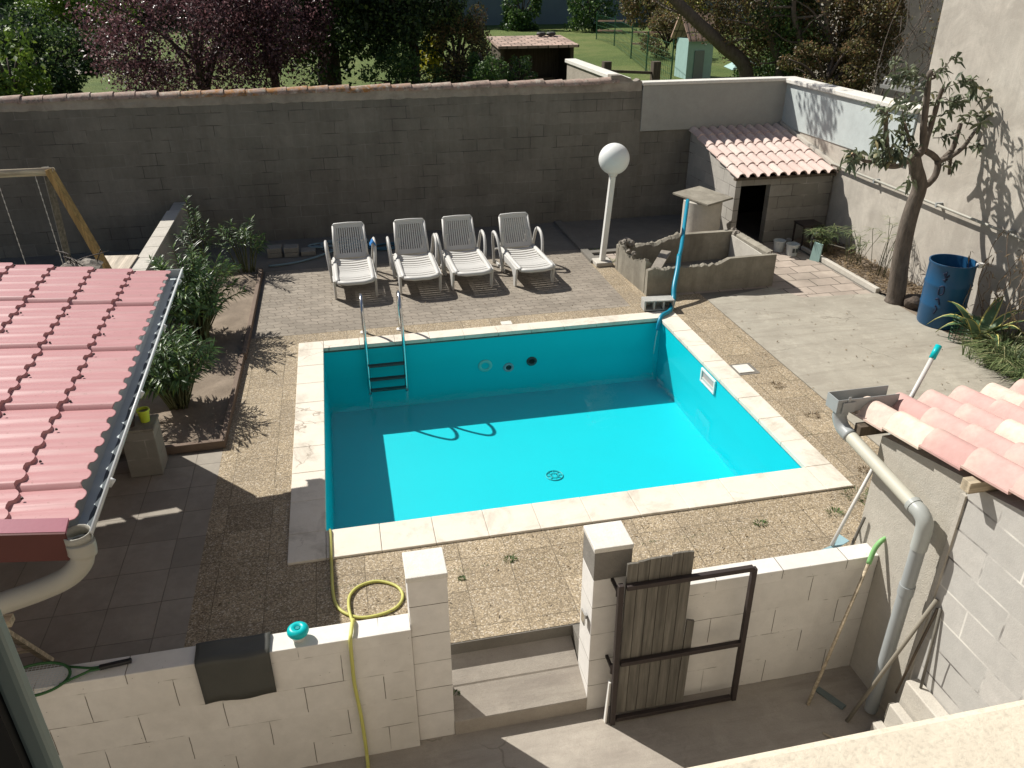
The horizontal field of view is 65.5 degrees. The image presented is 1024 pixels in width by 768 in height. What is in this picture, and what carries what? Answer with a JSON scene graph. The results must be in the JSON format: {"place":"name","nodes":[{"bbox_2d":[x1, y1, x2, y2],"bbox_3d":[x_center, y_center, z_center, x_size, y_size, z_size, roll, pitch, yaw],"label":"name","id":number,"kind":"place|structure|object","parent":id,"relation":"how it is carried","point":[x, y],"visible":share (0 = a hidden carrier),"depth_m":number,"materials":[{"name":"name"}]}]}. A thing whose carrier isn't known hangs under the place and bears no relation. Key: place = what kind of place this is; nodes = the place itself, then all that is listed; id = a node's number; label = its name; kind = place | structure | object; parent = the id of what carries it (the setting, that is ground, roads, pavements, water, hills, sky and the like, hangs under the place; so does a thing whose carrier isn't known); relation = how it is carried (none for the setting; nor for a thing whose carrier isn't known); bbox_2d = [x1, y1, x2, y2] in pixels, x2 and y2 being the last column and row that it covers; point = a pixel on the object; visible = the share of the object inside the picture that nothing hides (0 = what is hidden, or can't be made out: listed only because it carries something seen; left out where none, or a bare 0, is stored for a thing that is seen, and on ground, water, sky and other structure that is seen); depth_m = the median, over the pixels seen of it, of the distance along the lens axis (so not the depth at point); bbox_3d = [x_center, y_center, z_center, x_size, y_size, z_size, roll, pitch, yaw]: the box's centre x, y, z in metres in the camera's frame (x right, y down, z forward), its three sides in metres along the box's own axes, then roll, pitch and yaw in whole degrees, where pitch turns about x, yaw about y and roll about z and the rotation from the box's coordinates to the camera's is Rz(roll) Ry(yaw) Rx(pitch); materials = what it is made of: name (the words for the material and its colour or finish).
{"place":"outdoors","nodes":[
{"label":"outdoors","id":0,"kind":"place"},
{"bbox_2d":[0,450,222,671],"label":"slab terrace","id":1,"kind":"structure","parent":0,"point":[131,592],"depth_m":6.51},
{"bbox_2d":[3,613,53,660],"bbox_3d":[-3.528,1.846,5.144,0.760,0.792,0.802,-6,28,-11],"label":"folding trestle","id":2,"kind":"object","parent":1,"relation":"on","point":[25,645],"visible":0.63,"depth_m":5.38,"materials":[{"name":"brown wood"}]},
{"bbox_2d":[0,262,183,614],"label":"terrace canopy","id":3,"kind":"object","parent":1,"relation":"on","point":[78,346],"visible":1,"depth_m":5.35,"materials":[{"name":"pink metal"}]},
{"bbox_2d":[123,414,167,477],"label":"block pillar","id":4,"kind":"structure","parent":1,"relation":"on","point":[144,448],"depth_m":7.67,"materials":[{"name":"concrete"}]},
{"bbox_2d":[0,7,817,92],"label":"lawn","id":5,"kind":"structure","parent":0,"point":[591,49],"depth_m":33.72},
{"bbox_2d":[0,17,55,95],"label":"fig bush","id":6,"kind":"object","parent":5,"relation":"on","point":[15,82],"visible":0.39,"depth_m":15.22,"materials":[{"name":"green plant"}]},
{"bbox_2d":[0,2,112,93],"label":"hedge tree","id":7,"kind":"object","parent":5,"relation":"on","point":[64,75],"visible":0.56,"depth_m":21.04,"materials":[{"name":"green plant"}]},
{"bbox_2d":[7,0,144,61],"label":"hedge tree","id":8,"kind":"object","parent":5,"relation":"on","point":[58,9],"visible":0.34,"depth_m":31.65,"materials":[{"name":"green plant"}]},
{"bbox_2d":[0,0,214,27],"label":"trees","id":9,"kind":"object","parent":5,"relation":"on","point":[10,2],"visible":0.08,"depth_m":51.56,"materials":[{"name":"green plant"}]},
{"bbox_2d":[51,0,310,91],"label":"plum tree","id":10,"kind":"object","parent":5,"relation":"on","point":[202,76],"visible":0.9,"depth_m":17.32,"materials":[{"name":"purple plant"}]},
{"bbox_2d":[192,0,338,87],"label":"plum tree","id":11,"kind":"object","parent":5,"relation":"on","point":[305,43],"visible":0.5,"depth_m":19.14,"materials":[{"name":"purple plant"}]},
{"bbox_2d":[248,0,398,86],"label":"conifer tree","id":12,"kind":"object","parent":5,"relation":"on","point":[337,41],"visible":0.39,"depth_m":20.94,"materials":[{"name":"green plant"}]},
{"bbox_2d":[357,41,447,84],"bbox_3d":[-2.803,-7.681,20.100,2.174,1.849,1.828,11,30,21],"label":"leafy bush","id":13,"kind":"object","parent":5,"relation":"on","point":[402,73],"visible":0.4,"depth_m":19.77,"materials":[{"name":"green plant"}]},
{"bbox_2d":[344,0,473,83],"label":"evergreen tree","id":14,"kind":"object","parent":5,"relation":"on","point":[408,25],"visible":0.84,"depth_m":20.16,"materials":[{"name":"green plant"}]},
{"bbox_2d":[419,37,452,79],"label":"yellow bush","id":15,"kind":"object","parent":5,"relation":"on","point":[437,60],"visible":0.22,"depth_m":23.09,"materials":[{"name":"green plant"}]},
{"bbox_2d":[425,0,495,82],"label":"dark shrub","id":16,"kind":"object","parent":5,"relation":"on","point":[456,70],"visible":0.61,"depth_m":20.58,"materials":[{"name":"green plant"}]},
{"bbox_2d":[461,51,512,82],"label":"leafy bush","id":17,"kind":"object","parent":5,"relation":"on","point":[487,70],"visible":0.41,"depth_m":19.16,"materials":[{"name":"green plant"}]},
{"bbox_2d":[503,55,537,80],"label":"leafy bush","id":18,"kind":"object","parent":5,"relation":"on","point":[524,70],"visible":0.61,"depth_m":20.08,"materials":[{"name":"green plant"}]},
{"bbox_2d":[499,0,542,31],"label":"round bush","id":19,"kind":"object","parent":5,"relation":"on","point":[515,18],"visible":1,"depth_m":48.09,"materials":[{"name":"green plant"}]},
{"bbox_2d":[486,35,578,80],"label":"garden shed","id":20,"kind":"structure","parent":5,"relation":"on","point":[549,54],"depth_m":23.91,"materials":[{"name":"brown wood"}]},
{"bbox_2d":[563,0,619,31],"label":"round bush","id":21,"kind":"object","parent":5,"relation":"on","point":[580,19],"visible":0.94,"depth_m":46.98,"materials":[{"name":"green plant"}]},
{"bbox_2d":[565,58,630,79],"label":"garden return wall","id":22,"kind":"structure","parent":5,"relation":"on","point":[578,69],"depth_m":16.81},
{"bbox_2d":[602,61,660,79],"bbox_3d":[2.809,-6.933,18.991,1.401,1.454,0.200,-6,28,-11],"label":"post and rail","id":23,"kind":"object","parent":5,"relation":"on","point":[654,72],"visible":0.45,"depth_m":18.76,"materials":[{"name":"brown wood"}]},
{"bbox_2d":[596,11,674,79],"bbox_3d":[5.470,-14.698,33.920,1.546,1.350,18.329,-1,28,-2],"label":"wire fence","id":24,"kind":"object","parent":5,"relation":"on","point":[647,43],"visible":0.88,"depth_m":32.78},
{"bbox_2d":[459,0,817,24],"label":"garden wall","id":25,"kind":"structure","parent":5,"relation":"on","point":[554,12],"depth_m":53.31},
{"bbox_2d":[617,0,668,35],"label":"bronze shrub","id":26,"kind":"object","parent":5,"relation":"on","point":[633,9],"visible":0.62,"depth_m":43.78,"materials":[{"name":"brown plant"}]},
{"bbox_2d":[639,3,677,57],"bbox_3d":[6.588,-14.667,33.080,2.498,2.147,2.462,5,28,11],"label":"bronze shrub","id":27,"kind":"object","parent":5,"relation":"on","point":[665,23],"visible":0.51,"depth_m":32.89,"materials":[{"name":"green plant"}]},
{"bbox_2d":[671,12,719,78],"bbox_3d":[6.275,-11.597,27.226,1.260,2.060,1.430,-6,28,-11],"label":"garden playhouse","id":28,"kind":"object","parent":5,"relation":"on","point":[693,59],"visible":0.5,"depth_m":27.02,"materials":[{"name":"wood"}]},
{"bbox_2d":[643,0,753,77],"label":"garden tree","id":29,"kind":"object","parent":5,"relation":"on","point":[733,54],"visible":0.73,"depth_m":19.73,"materials":[{"name":"brown plant"}]},
{"bbox_2d":[709,0,813,76],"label":"garden tree","id":30,"kind":"object","parent":5,"relation":"on","point":[732,31],"visible":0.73,"depth_m":19.62,"materials":[{"name":"green plant"}]},
{"bbox_2d":[726,40,822,77],"bbox_3d":[7.190,-8.696,21.957,2.870,1.835,2.223,-6,28,-11],"label":"green thicket","id":31,"kind":"object","parent":5,"relation":"on","point":[771,68],"visible":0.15,"depth_m":21.44,"materials":[{"name":"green plant"}]},
{"bbox_2d":[732,0,835,76],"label":"garden tree","id":32,"kind":"object","parent":5,"relation":"on","point":[799,32],"visible":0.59,"depth_m":19.27,"materials":[{"name":"green plant"}]},
{"bbox_2d":[755,0,882,82],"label":"garden tree","id":33,"kind":"object","parent":5,"relation":"on","point":[825,12],"visible":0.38,"depth_m":18.99,"materials":[{"name":"brown plant"}]},
{"bbox_2d":[776,35,879,90],"bbox_3d":[7.460,-7.239,18.611,2.457,1.723,1.661,-6,28,-11],"label":"bronze thicket","id":34,"kind":"object","parent":5,"relation":"on","point":[833,57],"visible":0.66,"depth_m":18.43,"materials":[{"name":"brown plant"}]},
{"bbox_2d":[825,0,910,92],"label":"bronze thicket","id":35,"kind":"object","parent":5,"relation":"on","point":[881,18],"visible":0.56,"depth_m":18.42,"materials":[{"name":"brown plant"}]},
{"bbox_2d":[872,0,943,98],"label":"bare shrub","id":36,"kind":"object","parent":5,"relation":"on","point":[915,37],"visible":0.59,"depth_m":17.45,"materials":[{"name":"grey plant"}]},
{"bbox_2d":[254,250,629,337],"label":"paver terrace","id":37,"kind":"structure","parent":0,"point":[466,298],"depth_m":11.96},
{"bbox_2d":[324,221,377,299],"bbox_3d":[-2.456,-1.901,12.237,0.800,0.842,1.470,-6,28,-12],"label":"sun lounger","id":38,"kind":"object","parent":37,"relation":"on","point":[359,267],"visible":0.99,"depth_m":12.47,"materials":[{"name":"white plastic"}]},
{"bbox_2d":[386,218,441,294],"bbox_3d":[-1.508,-1.993,12.408,0.800,0.842,1.470,-6,28,-12],"label":"sun lounger","id":39,"kind":"object","parent":37,"relation":"on","point":[416,264],"visible":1,"depth_m":12.64,"materials":[{"name":"white plastic"}]},
{"bbox_2d":[435,215,493,289],"bbox_3d":[-0.739,-2.082,12.572,0.800,0.842,1.470,-7,28,-12],"label":"sun lounger","id":40,"kind":"object","parent":37,"relation":"on","point":[469,259],"visible":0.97,"depth_m":12.80,"materials":[{"name":"white plastic"}]},
{"bbox_2d":[491,212,555,286],"bbox_3d":[0.199,-2.154,12.704,0.800,0.842,1.470,-8,29,-14],"label":"sun lounger","id":41,"kind":"object","parent":37,"relation":"on","point":[533,258],"visible":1,"depth_m":12.95,"materials":[{"name":"white plastic"}]},
{"bbox_2d":[0,236,885,660],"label":"terrace base","id":42,"kind":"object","parent":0,"point":[572,630],"visible":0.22,"depth_m":8.12,"materials":[{"name":"concrete"}]},
{"bbox_2d":[0,166,111,268],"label":"swing frame","id":43,"kind":"object","parent":42,"relation":"on","point":[53,182],"visible":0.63,"depth_m":10.08,"materials":[{"name":"brown wood"}]},
{"bbox_2d":[56,249,108,268],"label":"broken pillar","id":44,"kind":"structure","parent":42,"relation":"on","point":[87,262],"depth_m":9.07,"materials":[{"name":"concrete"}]},
{"bbox_2d":[131,202,193,270],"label":"planter wall","id":45,"kind":"structure","parent":42,"relation":"on","point":[168,227],"depth_m":12.39,"materials":[{"name":"concrete"}]},
{"bbox_2d":[121,267,259,453],"bbox_3d":[-4.163,-0.591,10.567,1.220,0.043,5.600,-6,28,-11],"label":"planting bed","id":46,"kind":"object","parent":42,"relation":"on","point":[201,417],"visible":0.41,"depth_m":9.44,"materials":[{"name":"soil"}]},
{"bbox_2d":[141,322,224,409],"bbox_3d":[-3.723,-0.231,8.748,1.163,1.086,1.201,-6,28,-11],"label":"oleander","id":47,"kind":"object","parent":46,"relation":"on","point":[174,372],"visible":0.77,"depth_m":8.56,"materials":[{"name":"green plant"}]},
{"bbox_2d":[173,195,215,271],"bbox_3d":[-4.986,-2.309,12.481,0.627,1.309,0.514,0,28,0],"label":"oleander","id":48,"kind":"object","parent":46,"relation":"on","point":[198,230],"visible":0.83,"depth_m":12.43,"materials":[{"name":"green plant"}]},
{"bbox_2d":[146,238,248,340],"bbox_3d":[-4.181,-1.198,10.324,1.526,1.340,1.519,-6,28,-11],"label":"oleander","id":49,"kind":"object","parent":46,"relation":"on","point":[199,295],"visible":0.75,"depth_m":10.15,"materials":[{"name":"green plant"}]},
{"bbox_2d":[210,216,270,272],"bbox_3d":[-4.277,-2.191,12.655,0.911,0.935,0.793,-6,28,-11],"label":"oleander","id":50,"kind":"object","parent":46,"relation":"on","point":[256,245],"visible":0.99,"depth_m":12.67,"materials":[{"name":"green plant"}]},
{"bbox_2d":[165,268,262,454],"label":"planter kerb","id":51,"kind":"structure","parent":42,"relation":"on","point":[221,442],"depth_m":8.90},
{"bbox_2d":[0,74,642,258],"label":"back wall","id":52,"kind":"structure","parent":42,"relation":"on","point":[277,163],"depth_m":14.00,"materials":[{"name":"concrete"}]},
{"bbox_2d":[183,211,762,271],"bbox_3d":[-0.191,-2.635,14.517,11.540,0.001,1.700,-6,28,-11],"label":"back strip","id":53,"kind":"object","parent":42,"relation":"on","point":[587,234],"depth_m":14.60,"materials":[{"name":"concrete"}]},
{"bbox_2d":[269,237,369,266],"bbox_3d":[-3.393,-2.346,13.830,1.943,0.135,0.647,-19,33,-32],"label":"pool hose","id":54,"kind":"object","parent":53,"relation":"on","point":[316,245],"visible":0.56,"depth_m":13.87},
{"bbox_2d":[287,311,852,565],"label":"swimming pool","id":55,"kind":"structure","parent":42,"relation":"in","point":[504,428],"depth_m":9.90,"materials":[{"name":"teal liquid"}]},
{"bbox_2d":[359,290,408,394],"bbox_3d":[-1.718,-0.588,10.650,0.590,1.293,0.650,-6,28,-11],"label":"pool ladder","id":56,"kind":"object","parent":55,"relation":"attached to","point":[364,331],"visible":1,"depth_m":10.51,"materials":[{"name":"silver metal"}]},
{"bbox_2d":[656,199,689,330],"bbox_3d":[2.516,-1.878,12.064,0.185,1.176,2.819,8,29,15],"label":"blue pole","id":57,"kind":"object","parent":55,"relation":"on","point":[674,283],"visible":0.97,"depth_m":11.80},
{"bbox_2d":[554,221,615,262],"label":"strip kerb","id":58,"kind":"structure","parent":42,"relation":"on","point":[579,245],"depth_m":14.04,"materials":[{"name":"concrete"}]},
{"bbox_2d":[634,76,786,216],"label":"rendered corner wall","id":59,"kind":"structure","parent":42,"relation":"on","point":[673,112],"depth_m":15.19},
{"bbox_2d":[685,121,838,241],"bbox_3d":[4.547,-3.778,14.796,1.935,1.744,2.180,-6,28,-11],"label":"block hut","id":60,"kind":"object","parent":42,"relation":"on","point":[746,166],"visible":1,"depth_m":14.26,"materials":[{"name":"ceramic"}]},
{"bbox_2d":[786,238,879,292],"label":"bed kerb","id":61,"kind":"structure","parent":42,"relation":"on","point":[851,275],"depth_m":12.76,"materials":[{"name":"concrete"}]},
{"bbox_2d":[780,76,920,267],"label":"side wall","id":62,"kind":"structure","parent":42,"relation":"on","point":[831,122],"depth_m":13.57,"materials":[{"name":"paint"}]},
{"bbox_2d":[794,237,920,303],"bbox_3d":[5.695,-1.929,13.075,0.710,0.039,3.200,-6,28,-11],"label":"side bed","id":63,"kind":"object","parent":42,"relation":"on","point":[798,240],"visible":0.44,"depth_m":13.12,"materials":[{"name":"soil"}]},
{"bbox_2d":[791,219,844,249],"bbox_3d":[5.304,-2.528,13.821,0.441,0.430,0.919,-12,30,-21],"label":"metal stand","id":64,"kind":"object","parent":63,"relation":"on","point":[804,224],"visible":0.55,"depth_m":13.88,"materials":[{"name":"brown metal"}]},
{"bbox_2d":[801,223,845,253],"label":"papyrus plant","id":65,"kind":"object","parent":63,"relation":"on","point":[826,238],"visible":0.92,"depth_m":13.49,"materials":[{"name":"green plant"}]},
{"bbox_2d":[799,239,922,293],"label":"fallen leaves","id":66,"kind":"object","parent":63,"relation":"on","point":[864,271],"visible":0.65,"depth_m":12.90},
{"bbox_2d":[840,225,885,265],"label":"papyrus plant","id":67,"kind":"object","parent":63,"relation":"on","point":[858,248],"visible":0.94,"depth_m":12.92,"materials":[{"name":"green plant"}]},
{"bbox_2d":[708,287,1015,445],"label":"concrete yard","id":68,"kind":"structure","parent":42,"relation":"on","point":[822,358],"depth_m":10.46,"materials":[{"name":"concrete"}]},
{"bbox_2d":[885,0,1023,337],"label":"neighbour house","id":69,"kind":"structure","parent":42,"relation":"on","point":[986,39],"depth_m":10.79,"materials":[{"name":"paint"}]},
{"bbox_2d":[830,162,1023,240],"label":"pipe","id":70,"kind":"object","parent":69,"relation":"attached to","point":[940,205],"depth_m":11.41,"materials":[{"name":"beige plastic"}]},
{"bbox_2d":[959,227,1023,339],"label":"dry creeper","id":71,"kind":"object","parent":69,"relation":"attached to","point":[1009,283],"visible":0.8,"depth_m":10.21,"materials":[{"name":"green plant"}]},
{"bbox_2d":[901,306,1016,369],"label":"yard bed soil","id":72,"kind":"structure","parent":42,"relation":"on","point":[914,312],"depth_m":10.78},
{"bbox_2d":[839,51,993,305],"bbox_3d":[5.626,-2.683,10.909,2.958,3.472,0.753,-8,29,-14],"label":"pruned tree","id":73,"kind":"object","parent":72,"relation":"on","point":[885,158],"visible":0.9,"depth_m":10.57,"materials":[{"name":"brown plant"}]},
{"bbox_2d":[917,254,984,329],"bbox_3d":[5.928,-1.260,10.872,0.607,0.915,0.598,-6,28,-11],"label":"blue barrel","id":74,"kind":"object","parent":72,"relation":"on","point":[949,277],"visible":0.96,"depth_m":10.70,"materials":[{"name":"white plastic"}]},
{"bbox_2d":[928,295,1023,347],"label":"agave plant","id":75,"kind":"object","parent":72,"relation":"on","point":[988,320],"visible":0.75,"depth_m":10.38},
{"bbox_2d":[951,324,1023,384],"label":"grass tuft","id":76,"kind":"object","parent":72,"relation":"on","point":[1006,357],"visible":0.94,"depth_m":9.78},
{"bbox_3d":[-5.414,-1.089,10.695,0.300,0.840,0.300,-6,28,-11],"label":"board stand","id":77,"kind":"object","parent":42,"relation":"on","visible":0},
{"bbox_2d":[105,255,137,268],"bbox_3d":[-5.441,-1.547,10.645,0.659,0.018,1.099,-6,28,-11],"label":"wooden board","id":78,"kind":"object","parent":77,"relation":"on","point":[121,261],"visible":0.38,"depth_m":10.90,"materials":[{"name":"brown wood"}]},
{"bbox_2d":[0,610,1023,767],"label":"house wall","id":79,"kind":"structure","parent":0,"point":[990,737],"depth_m":0.84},
{"bbox_2d":[0,610,63,767],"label":"window frame","id":80,"kind":"structure","parent":79,"relation":"in","point":[16,690],"depth_m":0.60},
{"bbox_2d":[184,263,878,647],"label":"aggregate path","id":81,"kind":"structure","parent":0,"point":[248,533],"depth_m":6.95,"materials":[{"name":"gravel"}]},
{"bbox_2d":[592,143,629,266],"bbox_3d":[1.606,-2.887,12.872,0.493,1.968,0.486,-6,28,-11],"label":"garden lamp","id":82,"kind":"object","parent":81,"relation":"on","point":[614,158],"visible":1,"depth_m":12.50,"materials":[{"name":"plastic"}]},
{"bbox_2d":[641,295,674,310],"bbox_3d":[2.101,-1.165,11.485,0.440,0.152,0.190,-3,28,-5],"label":"cinder block","id":83,"kind":"object","parent":81,"relation":"on","point":[653,303],"depth_m":11.45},
{"bbox_2d":[303,665,885,767],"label":"court floor","id":84,"kind":"structure","parent":0,"point":[765,716],"depth_m":5.64,"materials":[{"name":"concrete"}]},
{"bbox_2d":[26,613,419,767],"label":"white wall","id":85,"kind":"structure","parent":84,"relation":"on","point":[149,710],"depth_m":5.06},
{"bbox_2d":[23,658,131,696],"bbox_3d":[-2.644,1.723,4.713,0.729,0.042,0.246,-6,28,-11],"label":"tennis racket","id":86,"kind":"object","parent":85,"relation":"on","point":[113,664],"visible":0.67,"depth_m":4.75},
{"bbox_2d":[194,632,276,704],"bbox_3d":[-1.725,1.773,4.983,0.450,0.354,0.207,-6,28,-11],"label":"rubber mat","id":87,"kind":"object","parent":85,"relation":"on","point":[238,668],"visible":0.98,"depth_m":4.90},
{"bbox_2d":[287,621,308,642],"bbox_3d":[-1.337,1.554,4.977,0.136,0.095,0.136,-6,28,-11],"label":"chlorine floater","id":88,"kind":"object","parent":85,"relation":"on","point":[297,631],"visible":1,"depth_m":4.94,"materials":[{"name":"teal plastic"}]},
{"bbox_2d":[328,529,403,767],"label":"garden hose","id":89,"kind":"object","parent":85,"relation":"hanging from","point":[350,615],"visible":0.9,"depth_m":6.07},
{"bbox_2d":[402,547,454,739],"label":"gate pier","id":90,"kind":"structure","parent":84,"relation":"on","point":[426,573],"depth_m":5.19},
{"bbox_2d":[451,635,586,734],"bbox_3d":[-0.468,2.293,5.784,1.971,0.415,0.453,-6,28,-11],"label":"entrance step","id":91,"kind":"object","parent":84,"relation":"on","point":[517,683],"visible":0.45,"depth_m":5.79,"materials":[{"name":"concrete"}]},
{"bbox_2d":[578,520,633,709],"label":"gate pier","id":92,"kind":"structure","parent":84,"relation":"on","point":[608,547],"depth_m":5.40,"materials":[{"name":"white concrete"}]},
{"bbox_2d":[603,550,757,725],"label":"wooden gate","id":93,"kind":"structure","parent":92,"relation":"attached to","point":[648,666],"depth_m":5.45,"materials":[{"name":"wood"}]},
{"bbox_2d":[682,543,878,695],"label":"white wall","id":94,"kind":"structure","parent":84,"relation":"on","point":[800,602],"depth_m":5.76,"materials":[{"name":"concrete"}]},
{"bbox_2d":[822,344,941,549],"bbox_3d":[2.713,0.499,5.857,1.368,1.328,0.110,-22,34,-35],"label":"pool net","id":95,"kind":"object","parent":94,"relation":"on","point":[838,540],"visible":0.57,"depth_m":5.92,"materials":[{"name":"white plastic"}]},
{"bbox_2d":[806,536,885,705],"bbox_3d":[2.436,1.702,5.765,0.698,1.272,0.080,-18,33,-31],"label":"garden rake","id":96,"kind":"object","parent":84,"relation":"on","point":[877,544],"visible":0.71,"depth_m":5.70,"materials":[{"name":"brown wood"}]},
{"bbox_2d":[845,598,938,722],"bbox_3d":[2.569,1.907,5.419,0.348,1.227,0.027,6,28,12],"label":"grey pole","id":97,"kind":"object","parent":84,"relation":"on","point":[932,605],"visible":1,"depth_m":5.38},
{"bbox_2d":[870,679,948,730],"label":"block steps","id":98,"kind":"structure","parent":84,"relation":"on","point":[915,703],"depth_m":5.31,"materials":[{"name":"concrete"}]},
{"bbox_2d":[850,379,1023,714],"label":"tiled shed","id":99,"kind":"structure","parent":84,"relation":"on","point":[953,461],"depth_m":5.04,"materials":[{"name":"concrete"}]},
{"bbox_2d":[825,385,933,714],"bbox_3d":[2.620,1.194,5.746,0.486,2.100,1.103,-6,28,-11],"label":"shed downpipe","id":100,"kind":"object","parent":99,"relation":"attached to","point":[841,404],"visible":0.98,"depth_m":5.39,"materials":[{"name":"grey plastic"}]},
{"bbox_2d":[895,608,938,693],"bbox_3d":[2.694,1.790,5.308,0.103,0.792,0.017,7,29,14],"label":"garden stick","id":101,"kind":"object","parent":99,"relation":"on","point":[916,650],"visible":1,"depth_m":5.29,"materials":[{"name":"brown wood"}]},
{"bbox_2d":[606,242,870,296],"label":"side paving","id":102,"kind":"structure","parent":0,"point":[800,274],"depth_m":12.61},
{"bbox_2d":[615,227,776,295],"bbox_3d":[2.858,-1.984,12.630,2.138,0.584,1.355,-6,28,-11],"label":"concrete trough","id":103,"kind":"object","parent":102,"relation":"on","point":[733,258],"visible":0.99,"depth_m":12.33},
{"bbox_2d":[673,186,732,232],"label":"well column","id":104,"kind":"structure","parent":102,"relation":"on","point":[705,209],"depth_m":13.55,"materials":[{"name":"concrete"}]},
{"bbox_2d":[815,0,943,104],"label":"beige building","id":105,"kind":"structure","parent":0,"point":[917,12],"depth_m":19.83,"materials":[{"name":"concrete"}]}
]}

